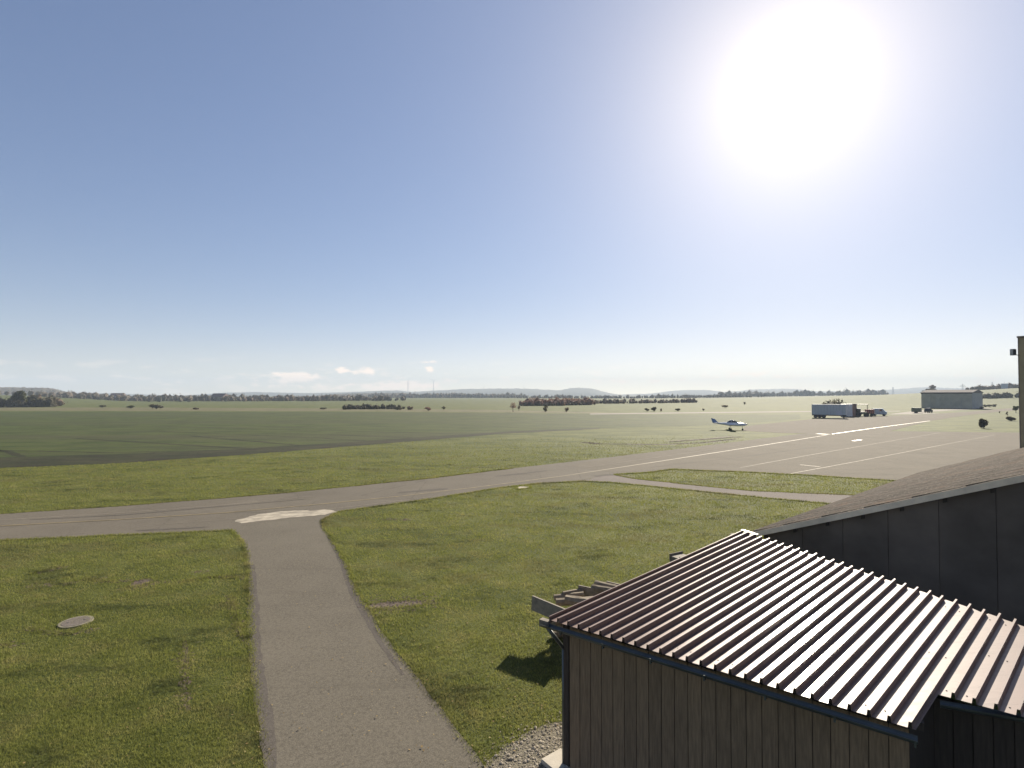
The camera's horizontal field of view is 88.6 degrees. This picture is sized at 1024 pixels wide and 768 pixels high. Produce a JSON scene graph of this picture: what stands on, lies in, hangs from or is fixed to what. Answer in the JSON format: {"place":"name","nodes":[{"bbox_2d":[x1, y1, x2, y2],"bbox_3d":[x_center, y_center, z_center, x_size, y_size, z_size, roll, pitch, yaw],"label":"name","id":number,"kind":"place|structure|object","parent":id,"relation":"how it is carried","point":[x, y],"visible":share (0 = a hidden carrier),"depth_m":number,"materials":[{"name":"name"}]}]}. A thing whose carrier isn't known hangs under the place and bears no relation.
{"place":"outdoors","nodes":[
{"label":"outdoors","id":0,"kind":"place"},
{"bbox_2d":[0,387,64,395],"bbox_3d":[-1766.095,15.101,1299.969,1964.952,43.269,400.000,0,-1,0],"label":"wooded hill","id":1,"kind":"structure","parent":0,"point":[15,388],"depth_m":1206.90,"materials":[{"name":"green plant"}]},
{"bbox_2d":[1,387,64,394],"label":"hill wood","id":2,"kind":"object","parent":1,"relation":"on","point":[25,390],"visible":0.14,"depth_m":1185.34,"materials":[{"name":"green plant"}]},
{"bbox_2d":[233,513,483,767],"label":"driveway","id":3,"kind":"structure","parent":0,"point":[290,558],"depth_m":13.04,"materials":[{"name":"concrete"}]},
{"bbox_2d":[247,565,276,767],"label":"asphalt patch","id":4,"kind":"object","parent":3,"relation":"on","point":[268,720],"visible":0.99,"depth_m":12.51,"materials":[{"name":"grey asphalt"}]},
{"bbox_2d":[328,535,404,674],"bbox_3d":[-6.075,7.402,19.631,0.379,0.001,14.674,1,-1,-26],"label":"asphalt patch","id":5,"kind":"object","parent":3,"relation":"on","point":[371,627],"visible":0.98,"depth_m":16.72,"materials":[{"name":"grey asphalt"}]},
{"bbox_2d":[77,388,643,395],"bbox_3d":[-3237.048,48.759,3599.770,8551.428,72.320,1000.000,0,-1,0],"label":"hills","id":6,"kind":"structure","parent":0,"point":[571,391],"depth_m":3293.02,"materials":[{"name":"plant"}]},
{"bbox_2d":[321,393,408,396],"bbox_3d":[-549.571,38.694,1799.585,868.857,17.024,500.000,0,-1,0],"label":"wooded hill","id":7,"kind":"structure","parent":0,"point":[364,394],"depth_m":1696.40,"materials":[{"name":"green plant"}]},
{"bbox_2d":[282,392,418,396],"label":"hill wood","id":8,"kind":"object","parent":7,"relation":"on","point":[356,394],"visible":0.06,"depth_m":1670.12,"materials":[{"name":"green plant"}]},
{"bbox_2d":[0,411,799,456],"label":"crop field","id":9,"kind":"structure","parent":0,"point":[31,433],"depth_m":116.53,"materials":[{"name":"green plant"}]},
{"bbox_2d":[0,450,48,463],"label":"tramline","id":10,"kind":"object","parent":9,"relation":"on","point":[18,455],"visible":1,"depth_m":58.65,"materials":[{"name":"soil"}]},
{"bbox_2d":[1,450,208,452],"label":"tramline","id":11,"kind":"object","parent":9,"relation":"on","point":[109,452],"visible":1,"depth_m":64.87,"materials":[{"name":"soil"}]},
{"bbox_2d":[73,438,258,449],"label":"tramline","id":12,"kind":"object","parent":9,"relation":"on","point":[172,444],"visible":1,"depth_m":74.05,"materials":[{"name":"soil"}]},
{"bbox_2d":[192,436,297,445],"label":"tramline","id":13,"kind":"object","parent":9,"relation":"on","point":[245,440],"visible":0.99,"depth_m":80.56,"materials":[{"name":"soil"}]},
{"bbox_2d":[159,431,376,441],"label":"tramline","id":14,"kind":"object","parent":9,"relation":"on","point":[281,436],"visible":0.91,"depth_m":88.32,"materials":[{"name":"plant"}]},
{"bbox_2d":[117,425,444,433],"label":"tramline","id":15,"kind":"object","parent":9,"relation":"on","point":[288,429],"visible":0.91,"depth_m":106.24,"materials":[{"name":"soil"}]},
{"bbox_2d":[292,433,428,438],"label":"tramline","id":16,"kind":"object","parent":9,"relation":"on","point":[356,435],"visible":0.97,"depth_m":90.50,"materials":[{"name":"soil"}]},
{"bbox_2d":[0,388,1020,767],"bbox_3d":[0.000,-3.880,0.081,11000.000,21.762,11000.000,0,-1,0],"label":"ground","id":17,"kind":"structure","parent":0,"point":[894,404],"depth_m":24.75,"materials":[{"name":"green plant"}]},
{"bbox_2d":[11,390,27,406],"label":"broadleaf tree","id":18,"kind":"object","parent":17,"relation":"on","point":[21,395],"visible":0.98,"depth_m":299.12,"materials":[{"name":"green plant"}]},
{"bbox_2d":[0,395,57,406],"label":"hedge","id":19,"kind":"object","parent":17,"relation":"on","point":[36,401],"visible":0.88,"depth_m":303.35,"materials":[{"name":"green plant"}]},
{"bbox_2d":[38,394,67,405],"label":"hedge","id":20,"kind":"object","parent":17,"relation":"on","point":[59,402],"visible":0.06,"depth_m":330.44,"materials":[{"name":"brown plant"}]},
{"bbox_2d":[57,615,93,628],"bbox_3d":[-13.418,7.334,16.157,0.880,0.082,0.880,0,-1,0],"label":"manhole cover","id":21,"kind":"object","parent":17,"relation":"on","point":[75,622],"visible":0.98,"depth_m":16.11,"materials":[{"name":"concrete"}]},
{"bbox_2d":[110,393,124,396],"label":"village house","id":22,"kind":"structure","parent":17,"relation":"on","point":[114,394],"depth_m":597.93,"materials":[{"name":"white paint"}]},
{"bbox_2d":[148,404,162,408],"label":"bush","id":23,"kind":"object","parent":17,"relation":"on","point":[156,406],"visible":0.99,"depth_m":262.56,"materials":[{"name":"green plant"}]},
{"bbox_2d":[182,641,189,666],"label":"bare soil","id":24,"kind":"structure","parent":17,"relation":"on","point":[185,653],"depth_m":14.32,"materials":[{"name":"brown soil"}]},
{"bbox_2d":[0,390,405,401],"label":"village trees","id":25,"kind":"object","parent":17,"relation":"on","point":[163,397],"visible":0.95,"depth_m":604.41,"materials":[{"name":"green plant"}]},
{"bbox_2d":[210,393,226,400],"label":"village house","id":26,"kind":"structure","parent":17,"relation":"on","point":[219,395],"depth_m":596.24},
{"bbox_2d":[0,428,599,467],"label":"headland","id":27,"kind":"structure","parent":17,"relation":"on","point":[10,462],"depth_m":61.66,"materials":[{"name":"plant"}]},
{"bbox_2d":[0,407,604,412],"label":"dry verge","id":28,"kind":"structure","parent":17,"relation":"on","point":[199,409],"depth_m":253.08,"materials":[{"name":"green plant"}]},
{"bbox_2d":[0,495,698,767],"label":"fallen leaves","id":29,"kind":"object","parent":17,"relation":"on","point":[364,656],"visible":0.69,"depth_m":13.12,"materials":[{"name":"brown plant"}]},
{"bbox_2d":[0,437,735,711],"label":"soil clods","id":30,"kind":"object","parent":17,"relation":"on","point":[189,682],"visible":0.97,"depth_m":17.61,"materials":[{"name":"brown soil"}]},
{"bbox_2d":[342,403,404,409],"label":"scrub","id":31,"kind":"object","parent":17,"relation":"on","point":[363,406],"visible":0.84,"depth_m":259.52,"materials":[{"name":"green plant"}]},
{"bbox_2d":[368,600,425,608],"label":"bare soil","id":32,"kind":"structure","parent":17,"relation":"on","point":[395,603],"depth_m":17.62,"materials":[{"name":"soil"}]},
{"bbox_2d":[0,433,811,539],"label":"taxiway","id":33,"kind":"structure","parent":17,"relation":"on","point":[89,526],"depth_m":33.21,"materials":[{"name":"grey asphalt"}]},
{"bbox_2d":[5,496,311,519],"bbox_3d":[-21.555,7.656,32.214,17.875,0.001,0.852,1,-1,-24],"label":"asphalt patch","id":34,"kind":"object","parent":33,"relation":"on","point":[148,510],"visible":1,"depth_m":31.73,"materials":[{"name":"grey asphalt"}]},
{"bbox_2d":[30,499,301,519],"bbox_3d":[-20.294,7.650,31.963,14.344,0.001,0.810,1,-1,-24],"label":"asphalt patch","id":35,"kind":"object","parent":33,"relation":"on","point":[162,511],"visible":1,"depth_m":31.46,"materials":[{"name":"grey asphalt"}]},
{"bbox_2d":[135,527,201,530],"bbox_3d":[-17.746,7.555,27.400,3.408,0.001,0.254,0,-1,-13],"label":"asphalt patch","id":36,"kind":"object","parent":33,"relation":"on","point":[169,528],"visible":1,"depth_m":27.45,"materials":[{"name":"grey asphalt"}]},
{"bbox_2d":[235,510,334,522],"bbox_3d":[-13.128,7.628,30.724,5.452,0.001,2.226,1,-1,-28],"label":"concrete patch","id":37,"kind":"object","parent":33,"relation":"on","point":[278,515],"visible":1,"depth_m":30.43,"materials":[{"name":"beige concrete"}]},
{"bbox_2d":[126,490,479,527],"bbox_3d":[-9.516,7.689,33.803,24.953,0.001,1.089,1,-1,-32],"label":"asphalt patch","id":38,"kind":"object","parent":33,"relation":"on","point":[304,511],"visible":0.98,"depth_m":31.46,"materials":[{"name":"grey asphalt"}]},
{"bbox_2d":[0,435,823,525],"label":"taxiway centreline","id":39,"kind":"object","parent":33,"relation":"on","point":[354,500],"visible":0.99,"depth_m":34.07,"materials":[{"name":"paint"}]},
{"bbox_2d":[398,488,447,492],"bbox_3d":[-6.496,7.785,38.414,3.773,0.001,0.610,1,-1,-25],"label":"asphalt patch","id":40,"kind":"object","parent":33,"relation":"on","point":[422,490],"visible":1,"depth_m":38.38,"materials":[{"name":"grey asphalt"}]},
{"bbox_2d":[500,470,546,475],"bbox_3d":[0.956,7.960,46.724,5.824,0.001,0.566,1,-1,-36],"label":"asphalt patch","id":41,"kind":"object","parent":33,"relation":"on","point":[522,473],"visible":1,"depth_m":46.69,"materials":[{"name":"grey asphalt"}]},
{"bbox_2d":[596,473,635,477],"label":"asphalt patch","id":42,"kind":"object","parent":33,"relation":"on","point":[612,475],"visible":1,"depth_m":45.50,"materials":[{"name":"grey asphalt"}]},
{"bbox_2d":[357,391,528,397],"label":"wood","id":43,"kind":"object","parent":17,"relation":"on","point":[447,395],"visible":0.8,"depth_m":1273.02,"materials":[{"name":"green plant"}]},
{"bbox_2d":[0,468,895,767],"bbox_3d":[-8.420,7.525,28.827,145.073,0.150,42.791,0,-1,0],"label":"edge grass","id":44,"kind":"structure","parent":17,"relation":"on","point":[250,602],"depth_m":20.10,"materials":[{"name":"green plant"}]},
{"bbox_2d":[469,711,561,767],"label":"gravel bed","id":45,"kind":"object","parent":17,"relation":"on","point":[552,734],"visible":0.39,"depth_m":10.38,"materials":[{"name":"grey gravel"}]},
{"bbox_2d":[541,748,569,767],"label":"paving slab","id":46,"kind":"structure","parent":45,"relation":"on","point":[553,759],"depth_m":9.93,"materials":[{"name":"concrete"}]},
{"bbox_2d":[521,401,586,405],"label":"hedge","id":47,"kind":"object","parent":17,"relation":"on","point":[548,404],"visible":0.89,"depth_m":337.86,"materials":[{"name":"green plant"}]},
{"bbox_2d":[518,396,595,405],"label":"autumn hedge","id":48,"kind":"object","parent":17,"relation":"on","point":[562,401],"visible":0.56,"depth_m":348.71,"materials":[{"name":"red plant"}]},
{"bbox_2d":[551,621,563,637],"bbox_3d":[2.252,7.021,15.612,2.571,0.605,0.631,1,-1,-35],"label":"log pile","id":49,"kind":"object","parent":17,"relation":"on","point":[557,624],"visible":0.01,"depth_m":15.04,"materials":[{"name":"brown wood"}]},
{"bbox_2d":[531,595,564,621],"bbox_3d":[1.149,6.422,14.832,1.498,0.420,0.060,4,2,41],"label":"plank","id":50,"kind":"object","parent":49,"relation":"on","point":[543,607],"visible":0.52,"depth_m":14.99,"materials":[{"name":"grey wood"}]},
{"bbox_2d":[555,596,592,605],"bbox_3d":[1.828,6.314,15.297,1.100,0.208,0.273,-3,-1,-2],"label":"log","id":51,"kind":"object","parent":49,"relation":"on","point":[559,601],"visible":0.36,"depth_m":15.18,"materials":[{"name":"wood"}]},
{"bbox_2d":[553,591,583,599],"bbox_3d":[1.685,6.280,15.587,0.900,0.161,0.209,-3,-1,-8],"label":"log","id":52,"kind":"object","parent":51,"relation":"on","point":[562,595],"visible":0.64,"depth_m":15.54,"materials":[{"name":"wood"}]},
{"bbox_2d":[562,588,584,594],"bbox_3d":[1.829,6.215,15.719,0.700,0.126,0.168,1,-2,-25],"label":"log","id":53,"kind":"object","parent":52,"relation":"on","point":[573,590],"visible":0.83,"depth_m":15.66,"materials":[{"name":"wood"}]},
{"bbox_2d":[564,595,588,604],"bbox_3d":[2.157,6.215,14.969,1.300,0.253,0.330,-1,-2,25],"label":"log","id":54,"kind":"object","parent":51,"relation":"on","point":[571,600],"visible":0.37,"depth_m":15.03,"materials":[{"name":"brown wood"}]},
{"bbox_3d":[2.998,6.301,15.774,0.700,0.129,0.168,-2,-1,10],"label":"log","id":55,"kind":"object","parent":49,"relation":"on","visible":0},
{"bbox_2d":[594,580,617,587],"bbox_3d":[2.918,6.176,16.056,0.800,0.193,0.252,2,0,30],"label":"log","id":56,"kind":"object","parent":55,"relation":"on","point":[597,582],"visible":0.4,"depth_m":16.04,"materials":[{"name":"wood"}]},
{"bbox_3d":[3.030,6.210,15.682,0.800,0.146,0.181,0,-1,18],"label":"log","id":57,"kind":"object","parent":55,"relation":"on","visible":0},
{"bbox_2d":[591,584,611,591],"bbox_3d":[2.824,6.148,15.710,0.900,0.175,0.226,-1,-2,28],"label":"log","id":58,"kind":"object","parent":57,"relation":"on","point":[598,588],"visible":0.52,"depth_m":15.72,"materials":[{"name":"wood"}]},
{"bbox_2d":[578,585,599,596],"bbox_3d":[2.337,6.331,15.824,0.723,0.400,0.051,8,0,11],"label":"plank","id":59,"kind":"object","parent":58,"relation":"on","point":[589,591],"visible":0.43,"depth_m":15.81,"materials":[{"name":"wood"}]},
{"bbox_2d":[506,393,765,398],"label":"tree row","id":60,"kind":"object","parent":17,"relation":"on","point":[685,395],"visible":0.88,"depth_m":1069.93,"materials":[{"name":"green plant"}]},
{"bbox_2d":[593,398,697,403],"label":"hedge","id":61,"kind":"object","parent":17,"relation":"on","point":[624,401],"visible":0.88,"depth_m":438.72,"materials":[{"name":"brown plant"}]},
{"bbox_2d":[669,551,684,561],"bbox_3d":[5.632,6.513,17.467,0.605,1.709,0.462,1,-1,-30],"label":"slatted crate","id":62,"kind":"object","parent":17,"relation":"on","point":[675,556],"visible":0.12,"depth_m":17.53,"materials":[{"name":"wood"}]},
{"bbox_2d":[626,439,733,444],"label":"bare soil","id":63,"kind":"structure","parent":17,"relation":"on","point":[667,444],"depth_m":74.22,"materials":[{"name":"soil"}]},
{"bbox_2d":[672,436,731,440],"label":"bare soil","id":64,"kind":"structure","parent":17,"relation":"on","point":[706,438],"depth_m":84.45,"materials":[{"name":"soil"}]},
{"bbox_2d":[711,418,747,429],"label":"light aircraft","id":65,"kind":"object","parent":17,"relation":"on","point":[732,423],"visible":0.99,"depth_m":104.64,"materials":[{"name":"white paint"}]},
{"bbox_2d":[590,411,891,414],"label":"runway","id":66,"kind":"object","parent":17,"relation":"on","point":[706,412],"visible":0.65,"depth_m":209.45,"materials":[{"name":"grey asphalt"}]},
{"bbox_2d":[539,529,1023,767],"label":"timber shed","id":67,"kind":"structure","parent":17,"relation":"on","point":[741,649],"depth_m":8.65,"materials":[{"name":"wood"}]},
{"bbox_2d":[566,408,1019,480],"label":"apron","id":68,"kind":"object","parent":17,"relation":"on","point":[895,466],"visible":0.91,"depth_m":64.91,"materials":[{"name":"concrete"}]},
{"bbox_2d":[576,444,748,468],"bbox_3d":[19.660,8.271,61.829,36.632,0.001,0.164,1,-2,-42],"label":"apron line","id":69,"kind":"object","parent":68,"relation":"on","point":[662,456],"visible":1,"depth_m":59.55,"materials":[{"name":"paint"}]},
{"bbox_2d":[740,433,936,467],"bbox_3d":[50.281,8.517,73.645,73.485,0.001,0.362,1,-2,-39],"label":"apron line","id":70,"kind":"object","parent":68,"relation":"on","point":[824,452],"visible":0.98,"depth_m":62.06,"materials":[{"name":"paint"}]},
{"bbox_2d":[790,435,991,473],"bbox_3d":[54.632,8.423,69.158,75.151,0.001,0.252,1,-2,-37],"label":"apron line","id":71,"kind":"object","parent":68,"relation":"on","point":[877,457],"visible":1,"depth_m":58.12,"materials":[{"name":"paint"}]},
{"bbox_2d":[718,389,888,396],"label":"tree row","id":72,"kind":"object","parent":17,"relation":"on","point":[805,392],"visible":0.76,"depth_m":1381.60,"materials":[{"name":"green plant"}]},
{"bbox_2d":[812,404,846,417],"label":"box trailer","id":73,"kind":"object","parent":17,"relation":"on","point":[821,410],"visible":0.98,"depth_m":158.77,"materials":[{"name":"metal"}]},
{"bbox_2d":[822,398,842,403],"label":"scrub","id":74,"kind":"object","parent":17,"relation":"on","point":[834,402],"visible":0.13,"depth_m":208.80,"materials":[{"name":"green plant"}]},
{"bbox_2d":[840,404,852,416],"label":"shipping container","id":75,"kind":"object","parent":17,"relation":"on","point":[849,411],"visible":0.62,"depth_m":167.71,"materials":[{"name":"metal"}]},
{"bbox_2d":[852,404,856,416],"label":"brown cabin","id":76,"kind":"object","parent":17,"relation":"on","point":[854,406],"visible":0.66,"depth_m":169.75,"materials":[{"name":"metal"}]},
{"bbox_2d":[856,408,867,416],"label":"tractor","id":77,"kind":"object","parent":17,"relation":"on","point":[859,413],"visible":0.99,"depth_m":169.21,"materials":[{"name":"paint"}]},
{"bbox_2d":[865,409,875,416],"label":"farm trailer","id":78,"kind":"object","parent":17,"relation":"on","point":[871,412],"visible":0.81,"depth_m":170.96,"materials":[{"name":"metal"}]},
{"bbox_2d":[872,408,886,415],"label":"delivery van","id":79,"kind":"object","parent":17,"relation":"on","point":[880,411],"visible":0.91,"depth_m":175.85,"materials":[{"name":"blue paint"}]},
{"bbox_2d":[749,447,1023,625],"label":"clubhouse","id":80,"kind":"structure","parent":17,"relation":"on","point":[952,532],"depth_m":13.58},
{"bbox_2d":[920,390,983,408],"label":"hangar","id":81,"kind":"structure","parent":17,"relation":"on","point":[956,399],"depth_m":269.46,"materials":[{"name":"metal"}]},
{"bbox_2d":[921,394,925,407],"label":"door leaf","id":82,"kind":"structure","parent":81,"relation":"in","point":[923,396],"depth_m":278.14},
{"bbox_2d":[926,394,930,407],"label":"door leaf","id":83,"kind":"structure","parent":81,"relation":"in","point":[928,395],"depth_m":276.32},
{"bbox_2d":[932,394,935,407],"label":"door leaf","id":84,"kind":"structure","parent":81,"relation":"in","point":[934,395],"depth_m":274.30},
{"bbox_2d":[936,394,940,407],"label":"door leaf","id":85,"kind":"structure","parent":81,"relation":"in","point":[939,395],"depth_m":272.56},
{"bbox_2d":[942,394,945,407],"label":"door leaf","id":86,"kind":"structure","parent":81,"relation":"in","point":[944,395],"depth_m":270.97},
{"bbox_2d":[947,394,950,407],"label":"door leaf","id":87,"kind":"structure","parent":81,"relation":"in","point":[948,395],"depth_m":269.52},
{"bbox_2d":[951,394,955,407],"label":"door leaf","id":88,"kind":"structure","parent":81,"relation":"in","point":[953,395],"depth_m":267.94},
{"bbox_2d":[956,394,961,407],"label":"door leaf","id":89,"kind":"structure","parent":81,"relation":"in","point":[957,395],"depth_m":266.25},
{"bbox_2d":[962,394,966,408],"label":"door leaf","id":90,"kind":"structure","parent":81,"relation":"in","point":[965,395],"depth_m":264.11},
{"bbox_2d":[967,394,971,408],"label":"door leaf","id":91,"kind":"structure","parent":81,"relation":"in","point":[969,395],"depth_m":262.76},
{"bbox_2d":[979,418,988,427],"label":"bush","id":92,"kind":"object","parent":17,"relation":"on","point":[983,423],"visible":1,"depth_m":109.63,"materials":[{"name":"green plant"}]},
{"bbox_2d":[965,382,1018,389],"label":"skyline hedge","id":93,"kind":"object","parent":17,"relation":"on","point":[980,387],"visible":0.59,"depth_m":637.36,"materials":[{"name":"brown plant"}]},
{"bbox_2d":[983,391,1018,397],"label":"hedge","id":94,"kind":"object","parent":17,"relation":"on","point":[1002,395],"visible":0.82,"depth_m":427.75,"materials":[{"name":"green plant"}]},
{"bbox_2d":[1001,383,1011,388],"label":"house","id":95,"kind":"structure","parent":17,"relation":"on","point":[1004,386],"depth_m":618.05,"materials":[{"name":"metal"}]},
{"bbox_2d":[1005,416,1015,420],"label":"shrub","id":96,"kind":"object","parent":17,"relation":"on","point":[1009,418],"visible":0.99,"depth_m":141.78,"materials":[{"name":"green plant"}]},
{"bbox_2d":[1017,336,1023,447],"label":"tower building","id":97,"kind":"structure","parent":17,"relation":"on","point":[1021,377],"depth_m":26.85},
{"bbox_2d":[1010,349,1015,355],"bbox_3d":[25.837,-1.633,26.933,0.450,0.330,0.215,0,-1,0],"label":"floodlight","id":98,"kind":"object","parent":97,"relation":"attached to","point":[1012,352],"visible":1,"depth_m":26.88,"materials":[{"name":"grey metal"}]},
{"bbox_2d":[0,0,1023,394],"label":"sky","id":99,"kind":"structure","parent":0,"point":[621,197],"materials":[{"name":"blue"}]},
{"bbox_2d":[582,475,852,502],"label":"service road","id":100,"kind":"structure","parent":0,"point":[824,498],"depth_m":37.98,"materials":[{"name":"grey asphalt"}]},
{"bbox_2d":[623,387,969,395],"bbox_3d":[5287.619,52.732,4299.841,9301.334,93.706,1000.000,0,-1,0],"label":"hills","id":101,"kind":"structure","parent":0,"point":[894,391],"depth_m":4033.24,"materials":[{"name":"plant"}]},
{"bbox_2d":[894,408,991,413],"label":"hangar track","id":102,"kind":"structure","parent":0,"point":[910,412],"depth_m":222.02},
{"bbox_2d":[911,408,921,412],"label":"trailer","id":103,"kind":"object","parent":102,"relation":"on","point":[915,410],"visible":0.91,"depth_m":201.00,"materials":[{"name":"green paint"}]},
{"bbox_2d":[924,408,932,412],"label":"parked car","id":104,"kind":"object","parent":102,"relation":"on","point":[929,410],"visible":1,"depth_m":207.44,"materials":[{"name":"metal"}]}
]}

